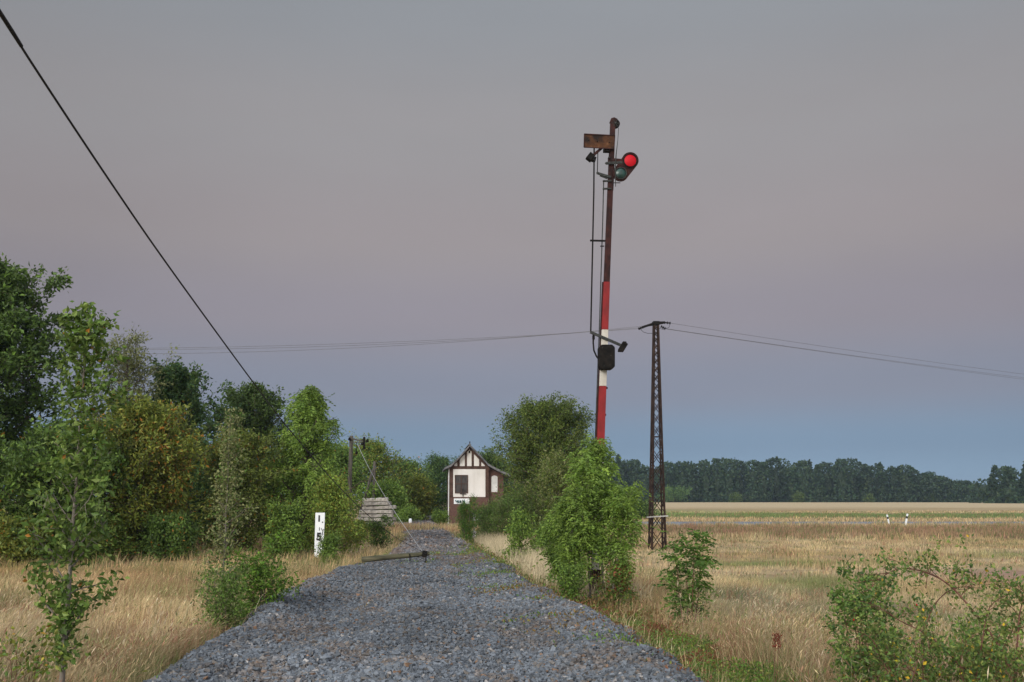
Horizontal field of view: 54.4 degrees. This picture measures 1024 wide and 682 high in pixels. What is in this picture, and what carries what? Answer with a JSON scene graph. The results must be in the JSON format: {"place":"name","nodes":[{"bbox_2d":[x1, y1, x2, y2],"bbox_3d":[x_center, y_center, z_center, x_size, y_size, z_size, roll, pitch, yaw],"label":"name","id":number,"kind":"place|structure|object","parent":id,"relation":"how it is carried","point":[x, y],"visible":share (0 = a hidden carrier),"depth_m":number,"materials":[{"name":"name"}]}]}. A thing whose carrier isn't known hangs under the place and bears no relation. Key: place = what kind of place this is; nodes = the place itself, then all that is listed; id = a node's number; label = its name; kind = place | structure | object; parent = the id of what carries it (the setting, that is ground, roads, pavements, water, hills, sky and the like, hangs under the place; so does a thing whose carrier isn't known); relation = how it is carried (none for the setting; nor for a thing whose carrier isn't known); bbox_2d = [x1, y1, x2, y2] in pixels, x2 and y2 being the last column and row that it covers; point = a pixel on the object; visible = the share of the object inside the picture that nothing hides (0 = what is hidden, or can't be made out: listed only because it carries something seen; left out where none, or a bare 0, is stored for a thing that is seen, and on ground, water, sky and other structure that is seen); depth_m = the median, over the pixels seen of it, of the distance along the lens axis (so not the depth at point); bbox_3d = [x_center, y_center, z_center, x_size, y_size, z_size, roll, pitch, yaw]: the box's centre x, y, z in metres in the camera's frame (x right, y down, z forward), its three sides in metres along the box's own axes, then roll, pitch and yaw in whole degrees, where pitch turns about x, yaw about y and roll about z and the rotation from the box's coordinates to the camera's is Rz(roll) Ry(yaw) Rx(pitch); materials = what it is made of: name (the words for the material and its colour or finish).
{"place":"outdoors","nodes":[
{"label":"outdoors","id":0,"kind":"place"},
{"bbox_2d":[0,613,242,681],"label":"dry grass","id":1,"kind":"structure","parent":0,"point":[144,661],"depth_m":11.26,"materials":[{"name":"beige plant"}]},
{"bbox_2d":[0,554,349,681],"bbox_3d":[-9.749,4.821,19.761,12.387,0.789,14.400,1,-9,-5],"label":"dry grass","id":2,"kind":"structure","parent":0,"point":[138,592],"depth_m":18.53,"materials":[{"name":"beige plant"}]},
{"bbox_2d":[0,520,403,572],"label":"dry grass","id":3,"kind":"structure","parent":0,"point":[259,549],"depth_m":31.35,"materials":[{"name":"beige plant"}]},
{"bbox_2d":[184,520,654,681],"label":"path","id":4,"kind":"structure","parent":0,"point":[426,609],"depth_m":14.10,"materials":[{"name":"grey gravel"}]},
{"bbox_2d":[277,546,567,603],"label":"ballast stones","id":5,"kind":"object","parent":4,"relation":"on","point":[353,582],"visible":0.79,"depth_m":19.88,"materials":[{"name":"grey gravel"}]},
{"bbox_2d":[362,550,429,562],"bbox_3d":[-2.972,5.526,25.460,1.735,0.319,0.219,1,-9,-5],"label":"fallen pole","id":6,"kind":"object","parent":5,"relation":"on","point":[390,557],"visible":0.9,"depth_m":25.43,"materials":[{"name":"brown wood"}]},
{"bbox_2d":[0,9,424,552],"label":"cable","id":7,"kind":"object","parent":6,"relation":"attached to","point":[10,28],"visible":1,"depth_m":6.49,"materials":[{"name":"black metal"}]},
{"bbox_2d":[143,592,703,681],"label":"ballast stones","id":8,"kind":"object","parent":4,"relation":"on","point":[515,657],"visible":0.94,"depth_m":10.83,"materials":[{"name":"grey gravel"}]},
{"bbox_2d":[393,515,473,548],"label":"ballast stones","id":9,"kind":"object","parent":4,"relation":"on","point":[439,537],"visible":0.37,"depth_m":39.95,"materials":[{"name":"grey gravel"}]},
{"bbox_2d":[229,555,659,681],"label":"ballast stones","id":10,"kind":"object","parent":4,"relation":"on","point":[325,656],"visible":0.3,"depth_m":11.90,"materials":[{"name":"grey gravel"}]},
{"bbox_2d":[0,500,1023,681],"bbox_3d":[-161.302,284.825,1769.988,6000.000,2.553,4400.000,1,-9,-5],"label":"ground","id":11,"kind":"structure","parent":0,"point":[807,506],"depth_m":49.67,"materials":[{"name":"plant"}]},
{"bbox_2d":[0,383,22,460],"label":"deciduous tree","id":12,"kind":"object","parent":11,"relation":"on","point":[2,416],"visible":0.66,"depth_m":33.83,"materials":[{"name":"green plant"}]},
{"bbox_2d":[0,508,64,566],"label":"shrub","id":13,"kind":"object","parent":11,"relation":"on","point":[9,548],"visible":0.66,"depth_m":28.92,"materials":[{"name":"green plant"}]},
{"bbox_2d":[0,622,70,681],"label":"bramble","id":14,"kind":"object","parent":11,"relation":"on","point":[35,660],"visible":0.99,"depth_m":8.38,"materials":[{"name":"green plant"}]},
{"bbox_2d":[0,252,107,516],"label":"deciduous tree","id":15,"kind":"object","parent":11,"relation":"on","point":[15,361],"visible":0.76,"depth_m":36.75,"materials":[{"name":"green plant"}]},
{"bbox_2d":[0,408,143,563],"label":"deciduous tree","id":16,"kind":"object","parent":11,"relation":"on","point":[20,466],"visible":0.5,"depth_m":30.52,"materials":[{"name":"green plant"}]},
{"bbox_2d":[16,300,132,681],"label":"sapling","id":17,"kind":"object","parent":11,"relation":"on","point":[67,611],"visible":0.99,"depth_m":9.51,"materials":[{"name":"green plant"}]},
{"bbox_2d":[52,512,140,564],"bbox_3d":[-13.147,6.246,31.400,2.673,1.846,2.334,1,-9,-5],"label":"shrub","id":18,"kind":"object","parent":11,"relation":"on","point":[108,547],"visible":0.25,"depth_m":31.35,"materials":[{"name":"green plant"}]},
{"bbox_2d":[66,325,181,506],"bbox_3d":[-16.840,3.948,42.594,4.396,9.464,3.760,-1,-9,6],"label":"willow tree","id":19,"kind":"object","parent":11,"relation":"on","point":[132,365],"visible":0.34,"depth_m":42.91,"materials":[{"name":"green plant"}]},
{"bbox_2d":[82,386,222,559],"bbox_3d":[-12.527,4.512,34.089,5.582,5.964,5.115,1,-9,-5],"label":"deciduous tree","id":20,"kind":"object","parent":11,"relation":"on","point":[156,441],"visible":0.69,"depth_m":33.26,"materials":[{"name":"green plant"}]},
{"bbox_2d":[133,509,209,561],"bbox_3d":[-11.168,6.346,32.470,2.410,1.805,2.471,1,-9,-5],"label":"shrub","id":21,"kind":"object","parent":11,"relation":"on","point":[170,534],"visible":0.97,"depth_m":32.25,"materials":[{"name":"green plant"}]},
{"bbox_2d":[144,356,247,510],"bbox_3d":[-14.736,4.784,44.344,5.660,8.375,5.442,1,-9,-5],"label":"deciduous tree","id":22,"kind":"object","parent":11,"relation":"on","point":[183,380],"visible":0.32,"depth_m":44.60,"materials":[{"name":"green plant"}]},
{"bbox_2d":[158,433,245,547],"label":"deciduous tree","id":23,"kind":"object","parent":11,"relation":"on","point":[198,487],"visible":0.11,"depth_m":39.93,"materials":[{"name":"green plant"}]},
{"bbox_2d":[181,559,258,636],"bbox_3d":[-3.986,3.597,13.675,0.962,1.174,0.996,1,-9,-5],"label":"bush","id":24,"kind":"object","parent":11,"relation":"on","point":[221,592],"visible":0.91,"depth_m":13.64,"materials":[{"name":"green plant"}]},
{"bbox_2d":[188,407,258,628],"bbox_3d":[-4.278,2.687,14.939,0.969,3.411,0.844,1,-9,-5],"label":"sapling","id":25,"kind":"object","parent":11,"relation":"on","point":[224,551],"visible":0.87,"depth_m":14.93,"materials":[{"name":"green plant"}]},
{"bbox_2d":[185,425,307,555],"bbox_3d":[-9.919,5.580,36.851,4.742,4.860,4.839,1,-9,-5],"label":"deciduous tree","id":26,"kind":"object","parent":11,"relation":"on","point":[253,490],"visible":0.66,"depth_m":36.45,"materials":[{"name":"green plant"}]},
{"bbox_2d":[201,379,297,533],"bbox_3d":[-12.784,5.677,48.956,5.588,7.901,5.522,-9,-13,43],"label":"deciduous tree","id":27,"kind":"object","parent":11,"relation":"on","point":[259,418],"visible":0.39,"depth_m":48.34,"materials":[{"name":"green plant"}]},
{"bbox_2d":[212,528,306,624],"bbox_3d":[-3.821,3.595,14.858,1.287,1.610,1.273,-7,-12,39],"label":"bush","id":28,"kind":"object","parent":11,"relation":"on","point":[261,572],"visible":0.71,"depth_m":14.84,"materials":[{"name":"green plant"}]},
{"bbox_2d":[235,445,312,540],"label":"deciduous tree","id":29,"kind":"object","parent":11,"relation":"on","point":[274,451],"visible":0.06,"depth_m":44.33,"materials":[{"name":"green plant"}]},
{"bbox_2d":[259,498,307,558],"bbox_3d":[-7.765,6.421,33.819,1.591,2.148,1.855,1,-9,-5],"label":"shrub","id":30,"kind":"object","parent":11,"relation":"on","point":[284,518],"visible":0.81,"depth_m":33.58,"materials":[{"name":"green plant"}]},
{"bbox_2d":[255,385,378,553],"bbox_3d":[-7.595,4.931,37.935,5.260,6.640,3.870,-4,-10,25],"label":"ash tree","id":31,"kind":"object","parent":11,"relation":"on","point":[309,426],"visible":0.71,"depth_m":37.76,"materials":[{"name":"green plant"}]},
{"bbox_2d":[314,513,324,558],"bbox_3d":[-6.379,6.605,33.011,0.313,1.797,0.196,1,-9,-5],"label":"milepost","id":32,"kind":"object","parent":11,"relation":"on","point":[319,523],"visible":0.84,"depth_m":32.99,"materials":[{"name":"white metal"}]},
{"bbox_2d":[308,529,345,563],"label":"shrub","id":33,"kind":"object","parent":11,"relation":"on","point":[329,543],"visible":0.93,"depth_m":31.85,"materials":[{"name":"green plant"}]},
{"bbox_2d":[301,468,372,556],"bbox_3d":[-6.097,6.093,35.136,2.726,3.196,2.393,3,-10,-20],"label":"shrub","id":34,"kind":"object","parent":11,"relation":"on","point":[325,491],"visible":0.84,"depth_m":34.86,"materials":[{"name":"green plant"}]},
{"bbox_2d":[315,440,373,519],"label":"deciduous tree","id":35,"kind":"object","parent":11,"relation":"on","point":[342,457],"visible":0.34,"depth_m":71.91,"materials":[{"name":"green plant"}]},
{"bbox_2d":[347,436,368,516],"bbox_3d":[-7.902,7.454,50.908,1.080,5.216,0.356,1,-9,-5],"label":"telegraph pole","id":36,"kind":"object","parent":11,"relation":"on","point":[351,442],"visible":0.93,"depth_m":51.09,"materials":[{"name":"brown wood"}]},
{"bbox_2d":[342,517,373,544],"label":"shrub","id":37,"kind":"object","parent":11,"relation":"on","point":[361,522],"visible":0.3,"depth_m":42.70,"materials":[{"name":"green plant"}]},
{"bbox_2d":[358,461,375,517],"bbox_3d":[-8.387,8.890,56.727,1.180,4.054,0.200,2,-9,-11],"label":"braced pole","id":38,"kind":"object","parent":11,"relation":"on","point":[373,471],"visible":0.5,"depth_m":56.86,"materials":[{"name":"grey wood"}]},
{"bbox_2d":[332,428,420,518],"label":"deciduous tree","id":39,"kind":"object","parent":11,"relation":"on","point":[373,449],"visible":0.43,"depth_m":80.08,"materials":[{"name":"green plant"}]},
{"bbox_2d":[365,513,395,552],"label":"shrub","id":40,"kind":"object","parent":11,"relation":"on","point":[376,531],"visible":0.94,"depth_m":37.95,"materials":[{"name":"green plant"}]},
{"bbox_2d":[358,471,415,520],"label":"deciduous tree","id":41,"kind":"object","parent":11,"relation":"on","point":[393,492],"visible":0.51,"depth_m":75.89,"materials":[{"name":"green plant"}]},
{"bbox_2d":[380,453,436,491],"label":"deciduous tree","id":42,"kind":"object","parent":11,"relation":"on","point":[414,463],"visible":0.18,"depth_m":94.15,"materials":[{"name":"green plant"}]},
{"bbox_2d":[394,503,426,522],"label":"bush","id":43,"kind":"object","parent":11,"relation":"on","point":[407,513],"visible":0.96,"depth_m":72.31,"materials":[{"name":"green plant"}]},
{"bbox_2d":[399,468,439,519],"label":"deciduous tree","id":44,"kind":"object","parent":11,"relation":"on","point":[424,497],"visible":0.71,"depth_m":81.93,"materials":[{"name":"green plant"}]},
{"bbox_2d":[370,521,477,532],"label":"dry grass","id":45,"kind":"structure","parent":11,"relation":"on","point":[453,527],"depth_m":56.52,"materials":[{"name":"beige plant"}]},
{"bbox_2d":[115,529,746,681],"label":"dry grass","id":46,"kind":"structure","parent":11,"relation":"on","point":[523,575],"depth_m":12.57,"materials":[{"name":"beige plant"}]},
{"bbox_2d":[420,450,454,515],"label":"tree","id":47,"kind":"object","parent":11,"relation":"on","point":[441,477],"visible":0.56,"depth_m":104.01,"materials":[{"name":"green plant"}]},
{"bbox_2d":[429,506,452,523],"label":"bush","id":48,"kind":"object","parent":11,"relation":"on","point":[439,516],"visible":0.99,"depth_m":74.45,"materials":[{"name":"green plant"}]},
{"bbox_2d":[454,493,484,542],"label":"broom bush","id":49,"kind":"object","parent":11,"relation":"on","point":[466,528],"visible":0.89,"depth_m":42.18,"materials":[{"name":"green plant"}]},
{"bbox_2d":[442,441,510,523],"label":"signal box","id":50,"kind":"object","parent":11,"relation":"on","point":[470,469],"visible":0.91,"depth_m":79.23,"materials":[{"name":"paint"}]},
{"bbox_2d":[455,475,467,492],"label":"window","id":51,"kind":"structure","parent":50,"relation":"in","point":[461,481],"depth_m":79.11,"materials":[{"name":"brown wood"}]},
{"bbox_2d":[491,475,497,492],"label":"boarded window","id":52,"kind":"structure","parent":50,"relation":"in","point":[494,479],"depth_m":79.71,"materials":[{"name":"wood"}]},
{"bbox_2d":[467,500,497,539],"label":"bush","id":53,"kind":"object","parent":11,"relation":"on","point":[486,512],"visible":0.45,"depth_m":48.16,"materials":[{"name":"green plant"}]},
{"bbox_2d":[460,443,513,516],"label":"deciduous tree","id":54,"kind":"object","parent":11,"relation":"on","point":[487,456],"visible":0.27,"depth_m":98.58,"materials":[{"name":"green plant"}]},
{"bbox_2d":[475,478,554,539],"bbox_3d":[0.044,8.111,46.882,4.178,3.521,4.818,1,-9,-5],"label":"bush","id":55,"kind":"object","parent":11,"relation":"on","point":[507,505],"visible":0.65,"depth_m":45.97,"materials":[{"name":"green plant"}]},
{"bbox_2d":[499,506,544,559],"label":"sapling","id":56,"kind":"object","parent":11,"relation":"on","point":[518,525],"visible":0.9,"depth_m":30.43,"materials":[{"name":"green plant"}]},
{"bbox_2d":[353,541,694,670],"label":"weeds","id":57,"kind":"object","parent":11,"relation":"on","point":[468,551],"visible":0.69,"depth_m":17.64,"materials":[{"name":"green plant"}]},
{"bbox_2d":[530,519,555,551],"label":"shrub","id":58,"kind":"object","parent":11,"relation":"on","point":[541,540],"visible":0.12,"depth_m":32.52,"materials":[{"name":"green plant"}]},
{"bbox_2d":[487,390,604,535],"bbox_3d":[2.407,7.665,61.824,7.946,9.426,7.798,1,-9,-5],"label":"deciduous tree","id":59,"kind":"object","parent":11,"relation":"on","point":[548,422],"visible":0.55,"depth_m":60.90,"materials":[{"name":"green plant"}]},
{"bbox_2d":[509,442,585,536],"bbox_3d":[2.302,7.122,45.490,4.256,5.032,4.510,7,-11,-36],"label":"willow bush","id":60,"kind":"object","parent":11,"relation":"on","point":[555,471],"visible":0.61,"depth_m":45.55,"materials":[{"name":"green plant"}]},
{"bbox_2d":[532,507,583,589],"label":"ash sapling","id":61,"kind":"object","parent":11,"relation":"on","point":[549,549],"visible":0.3,"depth_m":20.27,"materials":[{"name":"green plant"}]},
{"bbox_2d":[547,560,592,604],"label":"bush","id":62,"kind":"object","parent":11,"relation":"on","point":[566,580],"visible":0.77,"depth_m":18.62,"materials":[{"name":"green plant"}]},
{"bbox_2d":[455,532,693,621],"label":"weeds","id":63,"kind":"object","parent":11,"relation":"on","point":[594,602],"visible":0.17,"depth_m":18.47,"materials":[{"name":"green plant"}]},
{"bbox_2d":[544,491,607,598],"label":"ash sapling","id":64,"kind":"object","parent":11,"relation":"on","point":[568,554],"visible":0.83,"depth_m":19.30,"materials":[{"name":"green plant"}]},
{"bbox_2d":[550,445,613,602],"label":"ash sapling","id":65,"kind":"object","parent":11,"relation":"on","point":[578,469],"visible":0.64,"depth_m":19.62,"materials":[{"name":"green plant"}]},
{"bbox_2d":[578,433,639,599],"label":"ash sapling","id":66,"kind":"object","parent":11,"relation":"on","point":[601,447],"visible":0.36,"depth_m":20.14,"materials":[{"name":"green plant"}]},
{"bbox_2d":[582,117,638,601],"bbox_3d":[2.147,0.247,21.463,1.336,10.666,0.543,1,-9,-5],"label":"railway signal","id":67,"kind":"object","parent":11,"relation":"on","point":[624,168],"visible":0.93,"depth_m":21.77,"materials":[{"name":"red paint"}]},
{"bbox_2d":[591,558,648,608],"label":"bush","id":68,"kind":"object","parent":11,"relation":"on","point":[620,579],"visible":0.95,"depth_m":18.95,"materials":[{"name":"green plant"}]},
{"bbox_2d":[579,480,662,608],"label":"ash sapling","id":69,"kind":"object","parent":11,"relation":"on","point":[621,504],"visible":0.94,"depth_m":19.23,"materials":[{"name":"green plant"}]},
{"bbox_2d":[630,497,662,517],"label":"bush","id":70,"kind":"object","parent":11,"relation":"on","point":[645,510],"visible":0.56,"depth_m":127.02,"materials":[{"name":"green plant"}]},
{"bbox_2d":[638,321,670,549],"bbox_3d":[7.217,4.626,49.680,1.678,11.404,0.929,1,-9,-5],"label":"lattice mast","id":71,"kind":"object","parent":11,"relation":"on","point":[654,324],"visible":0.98,"depth_m":49.61,"materials":[{"name":"black metal"}]},
{"bbox_2d":[48,328,631,349],"bbox_3d":[-16.930,-0.095,50.790,47.007,1.066,0.017,0,-9,1],"label":"power line","id":72,"kind":"object","parent":71,"relation":"attached to","point":[355,345],"visible":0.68,"depth_m":50.56,"materials":[{"name":"metal"}]},
{"bbox_2d":[106,329,629,348],"bbox_3d":[-16.974,-0.086,50.785,46.814,0.958,0.017,0,-9,1],"label":"power line","id":73,"kind":"object","parent":71,"relation":"attached to","point":[399,341],"visible":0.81,"depth_m":50.54,"materials":[{"name":"metal"}]},
{"bbox_2d":[157,326,639,353],"bbox_3d":[-16.823,-0.025,50.789,47.147,1.386,0.017,0,-9,1],"label":"power line","id":74,"kind":"object","parent":71,"relation":"attached to","point":[378,346],"visible":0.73,"depth_m":50.55,"materials":[{"name":"metal"}]},
{"bbox_2d":[668,329,1022,378],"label":"power line","id":75,"kind":"object","parent":71,"relation":"attached to","point":[833,353],"visible":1,"depth_m":57.94,"materials":[{"name":"metal"}]},
{"bbox_2d":[672,323,1019,373],"bbox_3d":[42.425,2.580,75.089,84.704,1.071,0.017,6,-11,-35],"label":"power line","id":76,"kind":"object","parent":71,"relation":"attached to","point":[837,348],"visible":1,"depth_m":58.27,"materials":[{"name":"metal"}]},
{"bbox_2d":[656,483,692,501],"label":"bush","id":77,"kind":"object","parent":11,"relation":"on","point":[675,494],"visible":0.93,"depth_m":425.87,"materials":[{"name":"green plant"}]},
{"bbox_2d":[647,528,723,632],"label":"elder sapling","id":78,"kind":"object","parent":11,"relation":"on","point":[701,563],"visible":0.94,"depth_m":15.42,"materials":[{"name":"green plant"}]},
{"bbox_2d":[551,590,829,681],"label":"weeds","id":79,"kind":"object","parent":11,"relation":"on","point":[676,640],"visible":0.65,"depth_m":12.07,"materials":[{"name":"green plant"}]},
{"bbox_2d":[728,490,743,501],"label":"bush","id":80,"kind":"object","parent":11,"relation":"on","point":[735,497],"visible":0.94,"depth_m":429.16,"materials":[{"name":"green plant"}]},
{"bbox_2d":[497,454,978,501],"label":"forest","id":81,"kind":"object","parent":11,"relation":"on","point":[719,481],"visible":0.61,"depth_m":439.45,"materials":[{"name":"green plant"}]},
{"bbox_2d":[472,532,1023,580],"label":"dry grass","id":82,"kind":"structure","parent":11,"relation":"on","point":[886,542],"depth_m":44.85,"materials":[{"name":"beige plant"}]},
{"bbox_2d":[474,520,1023,540],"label":"dry grass","id":83,"kind":"structure","parent":11,"relation":"on","point":[1013,530],"depth_m":75.13,"materials":[{"name":"beige plant"}]},
{"bbox_2d":[772,633,782,681],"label":"sorrel","id":84,"kind":"object","parent":11,"relation":"on","point":[776,640],"visible":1,"depth_m":9.29,"materials":[{"name":"brown plant"}]},
{"bbox_2d":[791,491,806,501],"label":"bush","id":85,"kind":"object","parent":11,"relation":"on","point":[799,496],"visible":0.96,"depth_m":431.77,"materials":[{"name":"green plant"}]},
{"bbox_2d":[818,550,914,681],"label":"rose bush","id":86,"kind":"object","parent":11,"relation":"on","point":[841,606],"visible":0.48,"depth_m":9.32,"materials":[{"name":"green plant"}]},
{"bbox_2d":[860,492,876,501],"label":"bush","id":87,"kind":"object","parent":11,"relation":"on","point":[868,497],"visible":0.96,"depth_m":434.60,"materials":[{"name":"green plant"}]},
{"bbox_2d":[822,526,1023,681],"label":"rose bush","id":88,"kind":"object","parent":11,"relation":"on","point":[979,664],"visible":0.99,"depth_m":7.86,"materials":[{"name":"green plant"}]},
{"bbox_2d":[966,461,1023,502],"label":"forest","id":89,"kind":"object","parent":11,"relation":"on","point":[1006,489],"visible":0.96,"depth_m":371.58,"materials":[{"name":"green plant"}]},
{"bbox_2d":[0,0,1023,499],"label":"sky","id":90,"kind":"structure","parent":0,"point":[848,175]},
{"bbox_2d":[474,531,654,605],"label":"dry grass","id":91,"kind":"structure","parent":0,"point":[498,542],"depth_m":26.41,"materials":[{"name":"beige plant"}]},
{"bbox_2d":[505,510,1023,521],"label":"dry grass","id":92,"kind":"structure","parent":0,"point":[834,515],"depth_m":144.97,"materials":[{"name":"beige plant"}]},
{"bbox_2d":[580,562,1023,644],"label":"dry grass","id":93,"kind":"structure","parent":0,"point":[790,589],"depth_m":23.53,"materials":[{"name":"beige plant"}]},
{"bbox_2d":[629,522,1023,524],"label":"road","id":94,"kind":"structure","parent":0,"point":[740,523],"depth_m":98.68,"materials":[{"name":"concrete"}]},
{"bbox_2d":[650,580,1023,681],"bbox_3d":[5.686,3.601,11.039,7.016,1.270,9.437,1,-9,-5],"label":"dry grass","id":95,"kind":"structure","parent":0,"point":[751,651],"depth_m":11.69,"materials":[{"name":"beige plant"}]},
{"bbox_3d":[-7.422,10.014,54.661,1.908,0.207,0.240,0,-5,-5],"label":"railway sleeper","id":96,"kind":"object","parent":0,"visible":0},
{"bbox_2d":[357,517,391,521],"bbox_3d":[-7.564,9.791,54.640,1.908,0.208,0.240,3,-9,-4],"label":"railway sleeper","id":97,"kind":"object","parent":96,"relation":"on","point":[365,519],"visible":0.56,"depth_m":54.52,"materials":[{"name":"wood"}]},
{"bbox_2d":[360,513,392,517],"bbox_3d":[-7.441,9.589,54.746,1.816,0.208,0.240,0,-6,-5],"label":"railway sleeper","id":98,"kind":"object","parent":97,"relation":"on","point":[373,515],"visible":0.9,"depth_m":54.62,"materials":[{"name":"wood"}]},
{"bbox_2d":[359,509,392,513],"bbox_3d":[-7.476,9.368,54.745,1.815,0.208,0.240,1,-6,-7],"label":"railway sleeper","id":99,"kind":"object","parent":98,"relation":"on","point":[378,511],"visible":0.98,"depth_m":54.63,"materials":[{"name":"wood"}]},
{"bbox_2d":[362,505,392,509],"bbox_3d":[-7.410,9.162,54.832,1.676,0.208,0.240,-2,-7,-3],"label":"railway sleeper","id":100,"kind":"object","parent":99,"relation":"on","point":[377,507],"visible":0.92,"depth_m":54.71,"materials":[{"name":"wood"}]},
{"bbox_2d":[362,501,388,505],"bbox_3d":[-7.503,8.936,54.795,1.443,0.208,0.240,-1,-10,-4],"label":"railway sleeper","id":101,"kind":"object","parent":100,"relation":"on","point":[375,503],"visible":0.89,"depth_m":54.68,"materials":[{"name":"wood"}]},
{"bbox_2d":[364,497,388,501],"bbox_3d":[-7.489,8.722,54.840,1.350,0.208,0.240,-1,-3,-4],"label":"railway sleeper","id":102,"kind":"object","parent":101,"relation":"on","point":[369,499],"visible":0.92,"depth_m":54.72,"materials":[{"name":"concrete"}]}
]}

